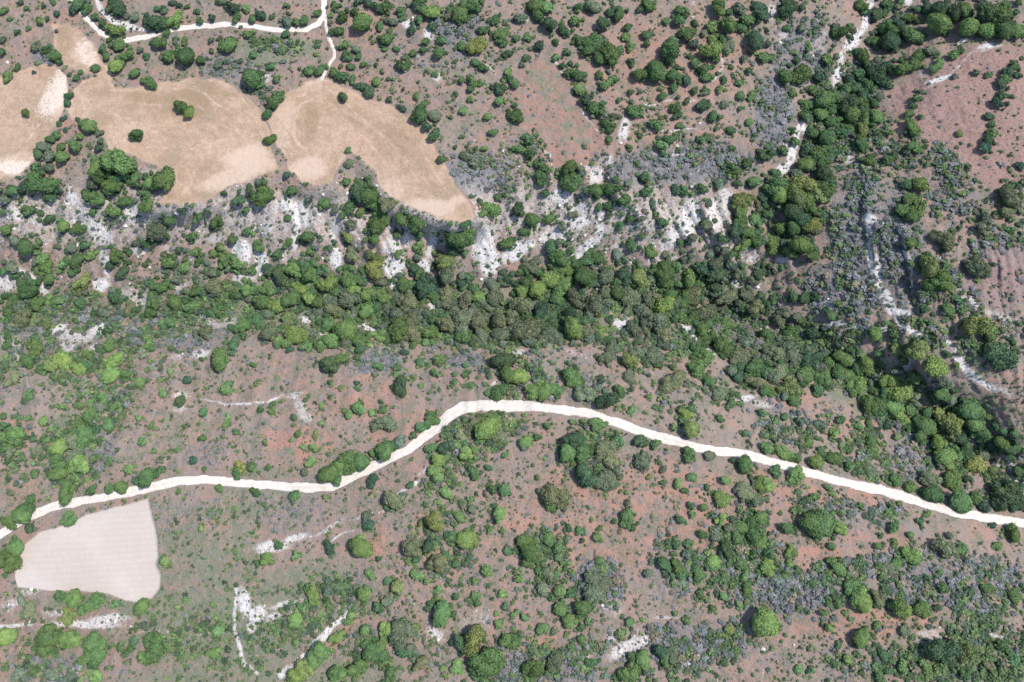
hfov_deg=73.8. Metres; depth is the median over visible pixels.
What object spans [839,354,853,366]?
shrub
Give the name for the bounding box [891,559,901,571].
shrub
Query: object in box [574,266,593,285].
tree
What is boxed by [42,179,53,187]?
shrub
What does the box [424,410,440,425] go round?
shrub
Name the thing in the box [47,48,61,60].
shrub
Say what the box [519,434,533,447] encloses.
shrub
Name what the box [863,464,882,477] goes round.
shrub
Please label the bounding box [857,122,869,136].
shrub
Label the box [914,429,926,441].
shrub
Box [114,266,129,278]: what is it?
shrub
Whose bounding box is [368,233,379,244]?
shrub
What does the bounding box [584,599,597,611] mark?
shrub
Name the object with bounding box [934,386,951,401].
tree
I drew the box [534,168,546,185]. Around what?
shrub
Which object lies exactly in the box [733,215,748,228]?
shrub
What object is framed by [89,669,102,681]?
shrub
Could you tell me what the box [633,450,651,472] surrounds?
shrub
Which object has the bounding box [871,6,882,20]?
shrub
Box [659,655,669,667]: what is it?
shrub
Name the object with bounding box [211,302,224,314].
shrub
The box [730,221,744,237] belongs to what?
shrub
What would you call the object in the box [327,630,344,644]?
shrub
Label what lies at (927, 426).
tree
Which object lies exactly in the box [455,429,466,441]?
shrub
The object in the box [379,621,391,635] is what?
shrub
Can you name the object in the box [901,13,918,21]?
shrub
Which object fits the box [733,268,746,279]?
shrub
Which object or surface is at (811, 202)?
tree
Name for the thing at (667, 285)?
tree
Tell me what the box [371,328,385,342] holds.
shrub
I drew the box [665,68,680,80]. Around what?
shrub
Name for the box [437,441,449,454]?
shrub
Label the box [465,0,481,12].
shrub
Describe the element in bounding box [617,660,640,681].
tree
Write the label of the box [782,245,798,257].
shrub
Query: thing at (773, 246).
tree
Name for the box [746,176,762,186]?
shrub
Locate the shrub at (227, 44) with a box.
[218,36,238,51]
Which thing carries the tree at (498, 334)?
on the ground
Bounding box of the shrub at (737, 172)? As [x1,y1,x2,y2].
[731,167,742,177]
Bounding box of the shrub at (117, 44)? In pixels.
[111,38,124,50]
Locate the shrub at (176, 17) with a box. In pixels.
[166,10,183,28]
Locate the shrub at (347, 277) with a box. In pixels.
[341,269,355,286]
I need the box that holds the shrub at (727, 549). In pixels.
[720,538,733,557]
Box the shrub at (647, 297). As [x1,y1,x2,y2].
[642,290,652,304]
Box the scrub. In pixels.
[0,0,1023,681]
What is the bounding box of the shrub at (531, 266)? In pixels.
[521,259,538,273]
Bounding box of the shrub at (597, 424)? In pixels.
[589,417,608,431]
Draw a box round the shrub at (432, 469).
[427,464,443,475]
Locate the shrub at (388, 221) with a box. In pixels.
[385,217,390,224]
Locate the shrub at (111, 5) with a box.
[104,0,123,11]
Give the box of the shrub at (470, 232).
[464,228,475,240]
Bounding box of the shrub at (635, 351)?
[629,347,647,356]
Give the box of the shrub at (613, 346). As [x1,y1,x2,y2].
[605,339,618,353]
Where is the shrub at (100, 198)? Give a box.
[90,193,105,205]
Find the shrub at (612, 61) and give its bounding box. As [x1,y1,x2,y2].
[608,58,617,64]
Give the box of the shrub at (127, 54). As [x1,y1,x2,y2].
[120,50,134,59]
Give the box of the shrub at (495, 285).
[486,279,499,290]
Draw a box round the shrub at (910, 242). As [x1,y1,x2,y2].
[904,237,917,247]
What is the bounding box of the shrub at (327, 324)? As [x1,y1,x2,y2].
[321,318,334,331]
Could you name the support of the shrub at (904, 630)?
on the ground
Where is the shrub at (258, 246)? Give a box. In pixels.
[253,239,264,252]
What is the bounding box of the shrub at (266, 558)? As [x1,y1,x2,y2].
[259,551,274,565]
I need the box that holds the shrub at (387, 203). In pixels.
[380,196,395,212]
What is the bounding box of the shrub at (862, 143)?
[855,134,869,151]
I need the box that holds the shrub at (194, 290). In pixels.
[189,284,200,295]
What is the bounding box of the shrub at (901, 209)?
[895,203,912,217]
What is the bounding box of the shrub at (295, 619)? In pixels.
[287,612,302,628]
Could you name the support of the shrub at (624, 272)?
on the ground
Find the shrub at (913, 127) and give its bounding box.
[904,117,919,135]
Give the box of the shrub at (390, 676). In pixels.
[385,666,395,681]
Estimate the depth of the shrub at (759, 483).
247.97 m
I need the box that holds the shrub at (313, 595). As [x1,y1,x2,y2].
[306,585,319,605]
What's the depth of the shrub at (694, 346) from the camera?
273.28 m
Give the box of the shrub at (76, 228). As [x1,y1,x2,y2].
[70,222,86,233]
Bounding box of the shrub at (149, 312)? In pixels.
[144,307,157,316]
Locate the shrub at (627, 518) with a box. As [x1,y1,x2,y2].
[619,508,633,529]
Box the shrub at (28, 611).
[18,600,37,619]
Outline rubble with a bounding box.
[1,0,1014,676]
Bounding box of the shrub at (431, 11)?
[423,4,439,17]
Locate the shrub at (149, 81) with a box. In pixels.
[139,76,157,88]
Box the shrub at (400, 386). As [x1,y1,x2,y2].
[394,373,406,397]
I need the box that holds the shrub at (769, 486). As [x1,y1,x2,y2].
[762,476,774,492]
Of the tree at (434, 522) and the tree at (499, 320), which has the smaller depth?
the tree at (434, 522)
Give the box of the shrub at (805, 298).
[798,290,811,303]
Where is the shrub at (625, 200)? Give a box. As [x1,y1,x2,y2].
[618,193,632,207]
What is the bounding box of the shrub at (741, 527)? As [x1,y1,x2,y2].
[735,521,748,532]
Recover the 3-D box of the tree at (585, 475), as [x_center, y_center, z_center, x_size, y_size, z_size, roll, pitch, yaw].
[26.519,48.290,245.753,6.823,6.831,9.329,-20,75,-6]
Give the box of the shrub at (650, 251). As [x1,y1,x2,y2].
[645,245,658,257]
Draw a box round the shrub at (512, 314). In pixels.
[505,309,518,324]
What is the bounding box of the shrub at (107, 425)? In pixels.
[102,416,114,431]
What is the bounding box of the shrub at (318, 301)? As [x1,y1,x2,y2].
[310,296,324,306]
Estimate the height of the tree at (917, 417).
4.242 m
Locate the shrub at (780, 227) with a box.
[774,221,786,233]
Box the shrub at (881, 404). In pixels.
[873,398,886,411]
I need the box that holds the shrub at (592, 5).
[584,0,599,11]
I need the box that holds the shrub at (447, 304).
[439,297,452,309]
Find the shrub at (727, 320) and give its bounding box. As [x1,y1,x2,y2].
[720,316,736,328]
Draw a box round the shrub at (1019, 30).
[1013,23,1023,38]
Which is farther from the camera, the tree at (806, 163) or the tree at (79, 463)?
the tree at (806, 163)
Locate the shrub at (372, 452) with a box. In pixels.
[369,446,378,459]
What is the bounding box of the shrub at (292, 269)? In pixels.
[284,262,301,277]
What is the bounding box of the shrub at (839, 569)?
[832,562,845,576]
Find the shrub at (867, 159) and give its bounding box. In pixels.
[859,153,875,165]
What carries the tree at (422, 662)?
on the ground
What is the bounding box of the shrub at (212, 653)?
[204,647,221,659]
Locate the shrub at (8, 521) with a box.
[0,515,16,529]
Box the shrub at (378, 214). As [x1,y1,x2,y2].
[373,206,386,219]
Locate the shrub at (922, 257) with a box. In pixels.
[919,254,927,266]
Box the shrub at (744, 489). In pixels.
[736,481,754,499]
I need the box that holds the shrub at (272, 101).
[266,95,279,108]
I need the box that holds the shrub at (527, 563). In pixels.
[522,558,535,567]
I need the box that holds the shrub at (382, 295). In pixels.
[376,289,391,302]
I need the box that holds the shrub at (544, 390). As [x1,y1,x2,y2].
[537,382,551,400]
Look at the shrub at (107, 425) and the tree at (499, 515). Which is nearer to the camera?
the tree at (499, 515)
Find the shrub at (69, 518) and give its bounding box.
[59,510,77,526]
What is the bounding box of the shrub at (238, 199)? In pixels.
[230,195,245,204]
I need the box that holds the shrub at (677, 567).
[671,558,686,574]
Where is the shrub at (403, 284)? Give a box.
[397,276,409,291]
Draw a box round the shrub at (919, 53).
[911,48,926,59]
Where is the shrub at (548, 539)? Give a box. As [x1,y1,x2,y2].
[543,531,554,546]
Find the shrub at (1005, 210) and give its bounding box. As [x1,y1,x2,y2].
[1000,204,1014,216]
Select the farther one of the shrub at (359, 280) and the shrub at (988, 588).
the shrub at (359, 280)
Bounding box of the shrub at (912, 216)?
[904,211,920,222]
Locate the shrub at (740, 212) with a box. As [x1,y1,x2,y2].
[735,205,747,217]
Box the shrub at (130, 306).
[123,299,135,314]
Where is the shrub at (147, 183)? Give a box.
[143,176,156,189]
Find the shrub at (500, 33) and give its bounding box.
[492,26,508,39]
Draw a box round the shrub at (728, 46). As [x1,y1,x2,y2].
[722,40,734,54]
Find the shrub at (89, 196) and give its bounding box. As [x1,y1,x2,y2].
[83,192,95,200]
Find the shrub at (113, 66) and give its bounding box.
[107,60,124,72]
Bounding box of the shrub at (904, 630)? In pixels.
[899,623,911,636]
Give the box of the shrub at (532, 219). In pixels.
[525,212,540,226]
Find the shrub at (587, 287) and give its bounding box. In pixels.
[581,283,594,289]
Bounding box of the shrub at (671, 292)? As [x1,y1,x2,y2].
[663,288,677,298]
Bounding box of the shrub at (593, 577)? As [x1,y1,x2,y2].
[584,570,601,585]
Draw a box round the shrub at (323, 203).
[318,199,329,209]
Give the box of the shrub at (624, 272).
[617,264,630,279]
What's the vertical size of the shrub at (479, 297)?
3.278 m
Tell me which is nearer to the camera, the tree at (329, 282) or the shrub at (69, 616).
the shrub at (69, 616)
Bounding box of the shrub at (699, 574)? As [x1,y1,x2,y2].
[692,565,707,582]
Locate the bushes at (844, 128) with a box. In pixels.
[0,0,1023,681]
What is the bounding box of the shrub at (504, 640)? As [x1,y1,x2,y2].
[499,633,516,648]
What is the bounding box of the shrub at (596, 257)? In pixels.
[591,250,604,264]
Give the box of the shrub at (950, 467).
[941,463,956,470]
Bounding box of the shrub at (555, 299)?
[550,294,564,304]
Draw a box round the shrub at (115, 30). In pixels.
[104,23,126,36]
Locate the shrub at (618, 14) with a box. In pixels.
[614,7,623,21]
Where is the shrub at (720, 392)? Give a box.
[711,386,728,401]
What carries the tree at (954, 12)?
on the ground
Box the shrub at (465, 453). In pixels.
[459,445,473,459]
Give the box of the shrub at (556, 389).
[550,383,563,394]
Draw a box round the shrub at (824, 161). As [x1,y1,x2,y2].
[816,155,831,167]
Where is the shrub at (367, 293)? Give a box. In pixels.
[360,287,373,300]
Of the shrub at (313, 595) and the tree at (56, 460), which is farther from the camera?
the tree at (56, 460)
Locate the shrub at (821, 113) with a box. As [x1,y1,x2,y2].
[813,108,828,119]
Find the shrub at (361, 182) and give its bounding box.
[356,178,368,189]
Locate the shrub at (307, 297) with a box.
[302,290,314,304]
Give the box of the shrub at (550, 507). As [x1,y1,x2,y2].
[543,498,556,510]
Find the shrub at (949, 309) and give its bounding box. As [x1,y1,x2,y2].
[941,302,955,316]
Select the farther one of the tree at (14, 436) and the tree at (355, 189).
the tree at (355, 189)
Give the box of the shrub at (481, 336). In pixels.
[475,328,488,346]
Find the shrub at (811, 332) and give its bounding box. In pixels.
[806,327,821,337]
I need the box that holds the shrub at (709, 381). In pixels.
[703,376,716,386]
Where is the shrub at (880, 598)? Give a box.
[871,590,887,607]
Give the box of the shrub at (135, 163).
[128,160,137,172]
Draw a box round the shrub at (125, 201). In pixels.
[115,195,132,206]
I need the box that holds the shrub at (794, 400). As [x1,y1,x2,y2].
[788,394,801,405]
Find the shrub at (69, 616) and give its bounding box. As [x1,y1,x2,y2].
[61,607,77,626]
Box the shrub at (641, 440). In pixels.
[633,434,649,446]
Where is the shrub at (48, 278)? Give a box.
[43,273,53,284]
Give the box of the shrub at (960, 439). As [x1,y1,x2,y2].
[950,432,966,443]
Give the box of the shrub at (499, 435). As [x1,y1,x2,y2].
[491,426,505,442]
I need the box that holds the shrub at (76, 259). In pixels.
[68,252,84,267]
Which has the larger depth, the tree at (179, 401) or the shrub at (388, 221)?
the shrub at (388, 221)
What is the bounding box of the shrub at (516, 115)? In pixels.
[510,108,523,122]
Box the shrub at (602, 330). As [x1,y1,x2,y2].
[592,324,609,335]
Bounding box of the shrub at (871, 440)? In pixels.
[865,435,878,447]
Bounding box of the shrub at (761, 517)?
[755,509,768,525]
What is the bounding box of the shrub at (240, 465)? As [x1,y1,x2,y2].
[235,460,245,471]
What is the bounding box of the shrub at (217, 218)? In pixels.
[209,214,222,227]
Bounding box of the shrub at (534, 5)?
[528,0,543,11]
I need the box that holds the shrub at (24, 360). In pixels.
[19,355,33,367]
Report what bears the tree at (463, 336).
on the ground
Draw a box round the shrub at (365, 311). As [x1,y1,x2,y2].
[358,303,373,318]
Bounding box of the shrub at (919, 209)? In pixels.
[909,202,926,217]
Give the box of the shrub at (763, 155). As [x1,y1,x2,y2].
[755,148,770,160]
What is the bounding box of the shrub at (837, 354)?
[832,349,847,360]
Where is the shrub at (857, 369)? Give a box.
[853,361,863,375]
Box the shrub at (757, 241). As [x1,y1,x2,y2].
[750,234,763,247]
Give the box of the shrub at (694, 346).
[690,341,702,354]
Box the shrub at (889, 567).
[880,562,895,574]
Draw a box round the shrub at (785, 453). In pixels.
[774,444,794,460]
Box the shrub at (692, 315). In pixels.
[688,311,699,320]
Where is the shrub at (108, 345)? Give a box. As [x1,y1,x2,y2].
[103,337,114,352]
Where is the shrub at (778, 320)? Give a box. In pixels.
[773,314,784,327]
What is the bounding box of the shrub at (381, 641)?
[376,635,387,650]
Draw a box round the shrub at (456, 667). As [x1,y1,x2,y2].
[450,658,464,674]
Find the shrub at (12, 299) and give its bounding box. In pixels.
[5,292,17,307]
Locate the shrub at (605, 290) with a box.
[600,284,610,297]
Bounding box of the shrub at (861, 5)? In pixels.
[853,0,868,10]
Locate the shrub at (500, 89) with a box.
[494,82,507,95]
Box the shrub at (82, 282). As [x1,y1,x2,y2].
[72,272,91,289]
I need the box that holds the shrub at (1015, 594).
[1007,587,1022,602]
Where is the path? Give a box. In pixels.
[320,14,336,80]
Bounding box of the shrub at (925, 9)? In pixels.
[921,0,931,15]
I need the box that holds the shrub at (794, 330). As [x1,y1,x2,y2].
[781,324,800,335]
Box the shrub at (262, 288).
[257,280,270,293]
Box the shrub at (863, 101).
[858,97,868,107]
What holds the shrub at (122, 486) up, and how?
on the ground
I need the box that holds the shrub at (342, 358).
[336,354,350,362]
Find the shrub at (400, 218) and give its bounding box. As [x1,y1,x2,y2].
[394,211,406,225]
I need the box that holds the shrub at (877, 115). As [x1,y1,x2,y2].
[870,109,884,123]
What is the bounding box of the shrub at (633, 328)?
[627,321,641,336]
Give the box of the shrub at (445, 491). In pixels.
[439,485,452,499]
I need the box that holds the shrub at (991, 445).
[984,440,997,449]
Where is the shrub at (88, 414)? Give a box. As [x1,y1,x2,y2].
[81,406,96,422]
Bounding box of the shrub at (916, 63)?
[908,57,921,71]
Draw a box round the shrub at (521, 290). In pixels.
[515,284,528,296]
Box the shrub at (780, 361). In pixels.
[778,359,789,372]
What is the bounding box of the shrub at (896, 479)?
[888,472,902,487]
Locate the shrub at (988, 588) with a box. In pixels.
[979,584,997,593]
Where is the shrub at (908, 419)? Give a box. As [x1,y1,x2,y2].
[901,417,915,426]
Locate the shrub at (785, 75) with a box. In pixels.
[778,68,792,83]
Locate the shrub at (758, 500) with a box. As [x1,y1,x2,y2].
[749,492,766,506]
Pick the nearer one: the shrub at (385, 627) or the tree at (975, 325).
the shrub at (385, 627)
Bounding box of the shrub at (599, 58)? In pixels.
[594,50,607,64]
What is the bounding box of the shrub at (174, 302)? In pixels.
[167,294,181,310]
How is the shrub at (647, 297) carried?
on the ground
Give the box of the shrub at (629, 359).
[622,352,638,367]
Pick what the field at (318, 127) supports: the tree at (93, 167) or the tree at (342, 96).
the tree at (342, 96)
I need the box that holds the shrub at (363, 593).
[356,585,370,602]
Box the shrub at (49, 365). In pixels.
[42,359,58,371]
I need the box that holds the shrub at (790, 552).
[784,544,798,559]
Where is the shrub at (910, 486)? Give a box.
[903,480,918,493]
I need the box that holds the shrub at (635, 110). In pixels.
[628,104,644,118]
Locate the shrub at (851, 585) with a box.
[844,579,860,594]
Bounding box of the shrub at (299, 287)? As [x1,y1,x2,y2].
[291,281,309,293]
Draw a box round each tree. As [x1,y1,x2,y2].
[0,426,26,445]
[0,548,22,572]
[0,627,17,646]
[7,538,24,555]
[10,508,31,523]
[11,309,31,327]
[15,502,35,512]
[16,237,33,255]
[17,279,41,298]
[21,108,29,115]
[25,174,59,194]
[25,339,43,356]
[32,622,62,657]
[45,468,67,480]
[48,452,66,468]
[50,350,72,371]
[56,629,82,648]
[58,480,75,506]
[63,588,81,608]
[64,448,85,462]
[65,454,89,474]
[69,362,86,375]
[69,424,92,448]
[78,653,91,663]
[81,631,106,665]
[83,590,105,612]
[86,158,101,176]
[93,167,106,184]
[98,147,135,175]
[100,366,119,383]
[101,175,124,194]
[102,351,125,367]
[127,129,143,140]
[133,597,150,615]
[137,467,154,488]
[143,630,165,665]
[145,223,168,241]
[146,14,167,30]
[151,166,175,190]
[173,100,186,111]
[174,395,185,407]
[176,46,195,64]
[183,105,193,117]
[204,278,221,294]
[211,346,228,371]
[233,319,248,332]
[242,68,261,88]
[250,185,274,207]
[260,322,276,340]
[262,134,276,144]
[266,298,283,312]
[272,263,286,286]
[280,291,298,306]
[284,326,308,344]
[287,666,307,681]
[295,658,315,675]
[302,266,316,281]
[306,649,319,670]
[312,639,329,664]
[316,272,338,290]
[317,333,339,348]
[318,465,339,482]
[320,355,338,372]
[323,302,343,314]
[328,664,346,681]
[330,450,357,474]
[332,318,356,339]
[337,290,361,308]
[338,91,347,101]
[346,658,368,677]
[348,537,373,557]
[349,182,363,202]
[351,332,367,346]
[352,12,372,30]
[354,453,370,470]
[359,188,378,204]
[362,641,389,663]
[365,259,383,279]
[366,217,386,234]
[370,415,396,431]
[375,439,391,461]
[383,306,405,321]
[383,488,406,509]
[387,316,407,344]
[388,619,418,649]
[395,293,419,312]
[401,537,421,557]
[403,326,421,342]
[404,312,418,326]
[406,213,425,233]
[410,104,427,124]
[413,273,430,298]
[413,654,429,671]
[422,324,438,337]
[425,513,444,531]
[426,553,448,572]
[433,599,450,628]
[435,254,455,268]
[436,316,455,332]
[438,267,454,285]
[439,285,453,300]
[443,230,473,249]
[445,244,458,255]
[452,308,471,333]
[454,330,470,342]
[454,529,475,549]
[454,634,465,652]
[458,290,472,308]
[462,622,484,656]
[464,417,483,432]
[465,35,488,53]
[467,646,505,677]
[469,312,488,330]
[474,417,500,440]
[481,202,501,216]
[486,290,503,306]
[488,352,517,366]
[490,383,508,401]
[491,311,505,327]
[492,328,508,340]
[493,507,505,524]
[499,364,512,382]
[509,296,531,315]
[510,317,539,339]
[511,367,530,382]
[516,534,533,547]
[519,274,533,288]
[520,543,542,562]
[522,659,544,677]
[523,381,543,399]
[529,281,546,297]
[533,317,546,329]
[534,301,548,317]
[536,326,562,343]
[540,269,559,287]
[540,483,570,508]
[542,566,559,583]
[546,651,564,673]
[547,249,568,267]
[551,281,570,296]
[555,265,573,282]
[558,171,583,192]
[560,443,575,461]
[561,430,584,447]
[562,159,577,173]
[562,365,582,388]
[563,306,576,318]
[564,316,583,338]
[566,288,582,308]
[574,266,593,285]
[574,385,596,401]
[574,443,589,463]
[574,601,593,615]
[576,463,595,487]
[581,325,597,336]
[582,34,602,51]
[583,584,605,604]
[584,294,602,316]
[593,439,617,462]
[594,469,619,490]
[595,392,619,407]
[597,267,613,284]
[597,352,613,362]
[598,575,610,592]
[599,182,614,195]
[601,40,618,59]
[603,453,623,469]
[611,287,625,299]
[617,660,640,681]
[620,286,640,307]
[630,268,650,288]
[635,649,650,670]
[640,312,667,333]
[644,345,665,364]
[647,59,665,80]
[653,296,674,313]
[656,259,673,281]
[656,327,671,342]
[657,277,673,288]
[659,369,686,393]
[660,39,679,63]
[676,288,691,309]
[681,267,695,287]
[688,360,704,377]
[689,286,701,306]
[693,304,719,320]
[693,347,713,367]
[696,322,708,340]
[699,39,722,57]
[706,268,728,281]
[708,253,723,270]
[711,0,725,16]
[712,490,731,507]
[713,334,732,356]
[715,289,738,303]
[719,16,735,33]
[730,348,750,363]
[731,191,756,207]
[738,454,753,473]
[744,377,766,387]
[745,299,764,314]
[745,358,764,373]
[745,516,765,543]
[747,29,763,50]
[752,606,781,636]
[762,177,788,195]
[762,343,785,362]
[767,234,780,255]
[769,363,786,384]
[772,187,787,203]
[775,378,803,395]
[778,0,798,18]
[782,342,797,362]
[783,202,803,220]
[786,220,800,234]
[787,175,817,192]
[787,186,808,209]
[787,235,812,253]
[791,63,811,83]
[794,211,813,226]
[796,156,815,171]
[796,365,814,383]
[798,512,818,530]
[801,351,823,364]
[802,217,824,233]
[804,191,816,214]
[807,180,832,197]
[808,508,836,537]
[809,144,828,159]
[814,91,835,107]
[816,165,832,182]
[819,129,835,146]
[823,354,834,370]
[824,115,842,126]
[825,451,845,464]
[830,25,850,38]
[831,363,844,378]
[839,93,859,114]
[843,369,857,384]
[844,105,860,122]
[849,586,866,608]
[852,628,869,648]
[853,375,867,393]
[855,48,870,65]
[856,594,872,613]
[858,354,875,375]
[860,394,878,416]
[865,63,885,83]
[877,22,897,34]
[878,374,898,386]
[879,386,890,398]
[880,31,900,50]
[886,398,902,414]
[887,382,913,402]
[889,598,909,619]
[893,404,907,424]
[900,546,921,565]
[901,25,926,43]
[905,339,930,360]
[912,413,922,424]
[912,600,931,618]
[915,417,936,434]
[918,470,942,486]
[920,484,943,502]
[921,255,938,276]
[921,277,940,290]
[924,354,949,377]
[924,637,963,662]
[926,12,952,34]
[928,230,955,250]
[930,1,949,13]
[931,434,943,450]
[931,537,958,558]
[933,269,952,291]
[933,447,957,464]
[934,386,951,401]
[934,411,964,434]
[943,468,963,490]
[947,5,961,21]
[949,489,972,513]
[955,398,985,419]
[958,641,973,663]
[959,17,979,36]
[959,441,973,460]
[962,315,994,335]
[963,254,992,277]
[964,418,986,431]
[964,455,987,472]
[974,428,994,442]
[975,2,998,19]
[977,22,995,38]
[982,341,1019,370]
[988,0,1013,25]
[989,480,1023,507]
[993,497,1008,511]
[994,434,1011,449]
[995,20,1014,39]
[999,185,1021,208]
[1003,444,1021,454]
[1005,522,1020,542]
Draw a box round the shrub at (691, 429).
[683,421,700,438]
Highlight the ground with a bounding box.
[0,0,1023,681]
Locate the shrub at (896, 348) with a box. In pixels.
[890,342,903,356]
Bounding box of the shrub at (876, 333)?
[869,326,881,340]
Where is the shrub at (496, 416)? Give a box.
[486,413,502,428]
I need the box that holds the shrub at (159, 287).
[149,281,169,294]
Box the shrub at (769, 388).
[762,383,776,397]
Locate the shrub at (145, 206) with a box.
[137,198,153,212]
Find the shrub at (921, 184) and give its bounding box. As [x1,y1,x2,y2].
[912,177,929,191]
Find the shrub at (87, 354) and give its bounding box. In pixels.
[81,349,94,359]
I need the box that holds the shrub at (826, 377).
[820,370,832,385]
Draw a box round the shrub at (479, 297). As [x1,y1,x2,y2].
[472,291,484,302]
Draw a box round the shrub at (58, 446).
[48,438,68,454]
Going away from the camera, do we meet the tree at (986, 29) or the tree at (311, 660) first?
the tree at (311, 660)
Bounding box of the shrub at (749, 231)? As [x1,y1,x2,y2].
[740,226,754,237]
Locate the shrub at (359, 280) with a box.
[354,271,363,284]
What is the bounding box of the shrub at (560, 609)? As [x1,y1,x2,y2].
[554,602,567,616]
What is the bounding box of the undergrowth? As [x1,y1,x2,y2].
[0,0,1023,681]
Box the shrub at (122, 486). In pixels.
[114,480,128,493]
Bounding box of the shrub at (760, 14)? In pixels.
[751,5,768,23]
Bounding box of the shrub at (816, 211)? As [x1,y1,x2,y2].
[809,205,821,216]
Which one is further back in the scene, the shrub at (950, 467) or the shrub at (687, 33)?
the shrub at (687, 33)
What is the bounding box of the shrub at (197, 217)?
[192,211,202,223]
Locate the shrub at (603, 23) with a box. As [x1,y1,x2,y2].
[597,15,610,29]
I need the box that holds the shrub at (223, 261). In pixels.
[218,254,227,268]
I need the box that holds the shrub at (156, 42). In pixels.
[150,36,166,47]
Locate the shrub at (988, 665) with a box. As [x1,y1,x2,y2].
[982,660,994,669]
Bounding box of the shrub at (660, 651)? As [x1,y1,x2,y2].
[653,644,667,659]
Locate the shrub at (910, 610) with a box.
[907,605,912,616]
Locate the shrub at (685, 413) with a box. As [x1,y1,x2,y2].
[678,407,694,419]
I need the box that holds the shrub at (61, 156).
[54,151,70,162]
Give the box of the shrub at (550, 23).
[542,16,557,29]
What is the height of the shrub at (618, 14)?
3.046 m
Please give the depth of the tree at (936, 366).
262.05 m
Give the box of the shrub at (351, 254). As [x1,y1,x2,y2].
[345,246,357,261]
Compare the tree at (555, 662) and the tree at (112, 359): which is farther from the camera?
the tree at (112, 359)
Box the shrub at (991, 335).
[985,322,998,341]
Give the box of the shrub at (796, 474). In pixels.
[787,465,804,485]
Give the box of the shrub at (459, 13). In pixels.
[451,4,467,24]
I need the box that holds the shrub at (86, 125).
[78,118,97,132]
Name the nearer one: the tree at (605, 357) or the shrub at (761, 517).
the shrub at (761, 517)
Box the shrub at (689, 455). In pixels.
[683,445,695,463]
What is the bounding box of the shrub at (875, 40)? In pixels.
[867,36,881,45]
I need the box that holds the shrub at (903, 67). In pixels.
[895,61,913,74]
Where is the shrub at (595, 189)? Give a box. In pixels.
[587,183,602,197]
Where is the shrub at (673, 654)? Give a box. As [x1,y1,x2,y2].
[667,645,678,666]
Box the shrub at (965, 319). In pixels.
[962,315,975,322]
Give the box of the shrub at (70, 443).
[65,434,77,449]
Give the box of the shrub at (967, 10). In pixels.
[958,1,974,18]
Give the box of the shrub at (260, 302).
[252,296,271,308]
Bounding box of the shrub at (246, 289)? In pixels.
[240,284,253,295]
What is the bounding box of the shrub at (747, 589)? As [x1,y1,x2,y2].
[742,581,752,594]
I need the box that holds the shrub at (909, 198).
[903,192,921,204]
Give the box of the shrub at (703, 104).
[695,98,711,110]
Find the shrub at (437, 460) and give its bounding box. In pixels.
[431,453,445,466]
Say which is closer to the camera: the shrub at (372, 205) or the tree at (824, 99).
the shrub at (372, 205)
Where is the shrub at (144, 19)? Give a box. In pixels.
[142,17,153,30]
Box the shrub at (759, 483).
[754,474,765,492]
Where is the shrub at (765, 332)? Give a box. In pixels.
[760,327,771,338]
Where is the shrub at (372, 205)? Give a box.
[364,198,377,208]
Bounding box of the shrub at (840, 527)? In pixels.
[834,520,847,535]
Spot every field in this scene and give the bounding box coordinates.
[0,64,68,179]
[14,498,161,602]
[53,24,112,84]
[67,77,278,204]
[269,78,474,221]
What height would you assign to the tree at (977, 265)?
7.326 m
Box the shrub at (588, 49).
[581,43,595,55]
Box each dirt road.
[0,399,1023,538]
[68,0,327,42]
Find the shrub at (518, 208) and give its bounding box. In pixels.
[512,202,524,216]
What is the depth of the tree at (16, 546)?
241.10 m
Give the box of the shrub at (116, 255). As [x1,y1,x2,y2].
[109,247,123,262]
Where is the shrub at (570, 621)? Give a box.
[562,613,578,628]
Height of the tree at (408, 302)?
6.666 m
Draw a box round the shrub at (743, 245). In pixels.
[734,239,751,250]
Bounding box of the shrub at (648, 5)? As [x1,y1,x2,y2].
[643,0,653,11]
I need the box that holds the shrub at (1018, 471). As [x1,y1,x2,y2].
[1013,465,1023,476]
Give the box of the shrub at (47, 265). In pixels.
[37,258,53,272]
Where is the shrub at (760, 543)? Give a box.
[754,535,766,548]
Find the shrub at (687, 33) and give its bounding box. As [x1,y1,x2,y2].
[678,26,696,40]
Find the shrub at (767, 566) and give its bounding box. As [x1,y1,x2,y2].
[760,558,774,576]
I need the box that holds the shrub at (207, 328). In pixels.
[198,324,211,339]
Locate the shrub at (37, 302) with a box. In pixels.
[30,295,44,311]
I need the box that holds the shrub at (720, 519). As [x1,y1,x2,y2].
[714,513,726,524]
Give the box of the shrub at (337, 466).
[331,460,343,475]
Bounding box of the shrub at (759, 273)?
[753,267,766,279]
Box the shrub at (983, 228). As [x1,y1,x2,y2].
[976,222,991,235]
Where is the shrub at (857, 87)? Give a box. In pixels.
[845,82,864,92]
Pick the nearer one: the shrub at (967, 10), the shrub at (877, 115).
the shrub at (877, 115)
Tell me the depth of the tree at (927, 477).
260.65 m
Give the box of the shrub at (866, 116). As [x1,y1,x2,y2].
[862,110,871,125]
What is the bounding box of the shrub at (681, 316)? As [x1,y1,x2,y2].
[673,310,689,323]
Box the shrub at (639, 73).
[633,68,647,79]
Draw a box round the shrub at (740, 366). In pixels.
[737,362,745,374]
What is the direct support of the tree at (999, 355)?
on the ground
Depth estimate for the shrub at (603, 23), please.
292.27 m
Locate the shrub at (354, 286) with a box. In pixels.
[346,281,360,292]
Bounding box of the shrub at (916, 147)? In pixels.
[906,140,923,154]
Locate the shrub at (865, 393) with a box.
[857,389,867,402]
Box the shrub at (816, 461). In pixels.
[807,454,824,468]
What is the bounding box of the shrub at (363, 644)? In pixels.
[360,639,371,648]
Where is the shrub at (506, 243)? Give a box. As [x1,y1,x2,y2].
[498,237,512,247]
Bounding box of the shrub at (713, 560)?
[705,554,721,567]
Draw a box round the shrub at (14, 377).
[4,370,20,386]

